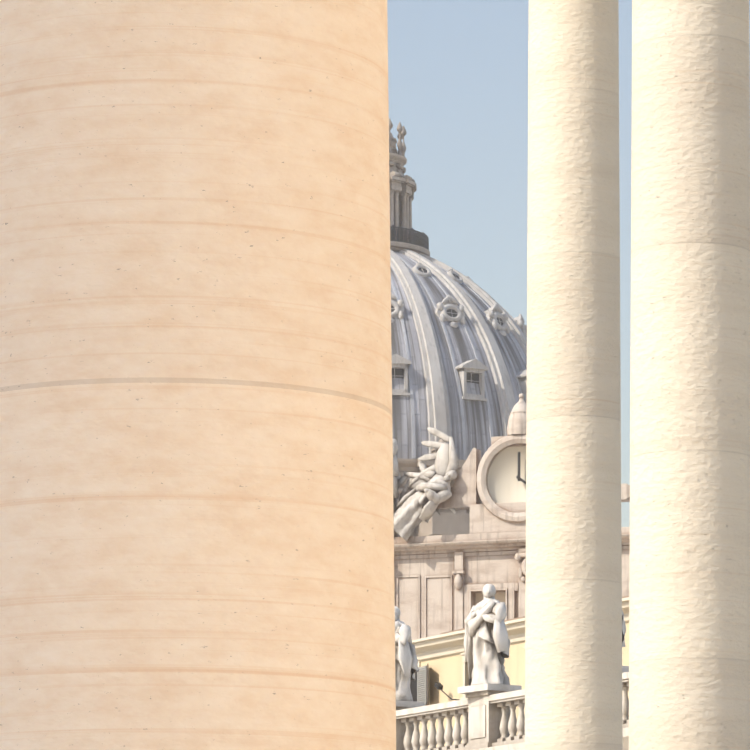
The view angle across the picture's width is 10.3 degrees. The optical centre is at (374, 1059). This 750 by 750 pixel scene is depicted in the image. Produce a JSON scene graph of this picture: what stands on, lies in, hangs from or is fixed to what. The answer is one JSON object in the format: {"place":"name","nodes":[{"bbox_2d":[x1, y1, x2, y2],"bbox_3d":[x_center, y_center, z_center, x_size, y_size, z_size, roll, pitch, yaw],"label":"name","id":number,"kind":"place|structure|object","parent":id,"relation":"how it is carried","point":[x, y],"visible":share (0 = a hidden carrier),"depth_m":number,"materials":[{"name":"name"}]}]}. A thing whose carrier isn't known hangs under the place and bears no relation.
{"place":"outdoors","nodes":[
{"label":"outdoors","id":0,"kind":"place"},
{"bbox_2d":[390,251,526,459],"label":"dome roof","id":1,"kind":"structure","parent":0,"point":[477,421],"depth_m":422.33,"materials":[{"name":"grey metal"}]},
{"bbox_2d":[390,249,526,459],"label":"dome ribs","id":2,"kind":"object","parent":1,"relation":"attached to","point":[431,342],"depth_m":424.93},
{"bbox_2d":[391,263,526,400],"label":"dormer windows","id":3,"kind":"structure","parent":1,"relation":"attached to","point":[452,319],"depth_m":425.06,"materials":[{"name":"grey stone"}]},
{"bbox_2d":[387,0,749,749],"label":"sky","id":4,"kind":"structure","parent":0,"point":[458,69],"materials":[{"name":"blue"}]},
{"label":"piazza ground","id":5,"kind":"structure","parent":0,"visible":0},
{"bbox_2d":[397,439,482,535],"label":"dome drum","id":6,"kind":"object","parent":5,"relation":"on","point":[459,515],"depth_m":416.30,"materials":[{"name":"grey stone"}]},
{"bbox_2d":[389,119,429,255],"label":"lantern","id":7,"kind":"object","parent":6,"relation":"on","point":[400,222],"depth_m":438.08,"materials":[{"name":"stone"}]},
{"bbox_2d":[390,226,428,248],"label":"gallery railing","id":8,"kind":"object","parent":7,"relation":"attached to","point":[418,238],"depth_m":435.89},
{"bbox_2d":[393,393,629,639],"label":"building facade","id":9,"kind":"structure","parent":5,"relation":"on","point":[499,552],"depth_m":279.60,"materials":[{"name":"stone"}]},
{"bbox_2d":[393,439,399,510],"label":"statue","id":10,"kind":"object","parent":9,"relation":"on","point":[396,491],"depth_m":281.04,"materials":[{"name":"grey stone"}]},
{"bbox_2d":[393,427,458,540],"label":"statue","id":11,"kind":"object","parent":9,"relation":"attached to","point":[438,468],"depth_m":280.03,"materials":[{"name":"white stone"}]},
{"bbox_2d":[396,672,628,749],"bbox_3d":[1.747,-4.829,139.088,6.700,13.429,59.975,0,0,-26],"label":"balustrade","id":12,"kind":"object","parent":5,"relation":"on","point":[474,706],"depth_m":131.10,"materials":[{"name":"stone"}]},
{"bbox_2d":[395,606,424,706],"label":"statue","id":13,"kind":"object","parent":12,"relation":"on","point":[401,660],"depth_m":136.47,"materials":[{"name":"stone"}]},
{"bbox_2d":[458,584,521,693],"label":"statue","id":14,"kind":"object","parent":12,"relation":"on","point":[479,659],"depth_m":130.75,"materials":[{"name":"stone"}]},
{"bbox_2d":[622,611,628,672],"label":"statue","id":15,"kind":"object","parent":12,"relation":"on","point":[625,669],"depth_m":124.48,"materials":[{"name":"stone"}]},
{"bbox_2d":[410,596,628,748],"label":"palace wing","id":16,"kind":"structure","parent":5,"relation":"on","point":[444,663],"depth_m":159.18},
{"label":"colonnade pavement","id":17,"kind":"structure","parent":0,"visible":0},
{"bbox_2d":[0,0,395,749],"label":"colonnade column","id":18,"kind":"structure","parent":17,"relation":"on","point":[196,492],"depth_m":13.07,"materials":[{"name":"stone"}]},
{"bbox_2d":[525,0,622,749],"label":"colonnade column","id":19,"kind":"structure","parent":17,"relation":"on","point":[565,489],"depth_m":66.20,"materials":[{"name":"beige stone"}]},
{"bbox_2d":[629,0,749,749],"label":"colonnade column","id":20,"kind":"structure","parent":17,"relation":"on","point":[656,148],"depth_m":52.20,"materials":[{"name":"beige stone"}]}
]}

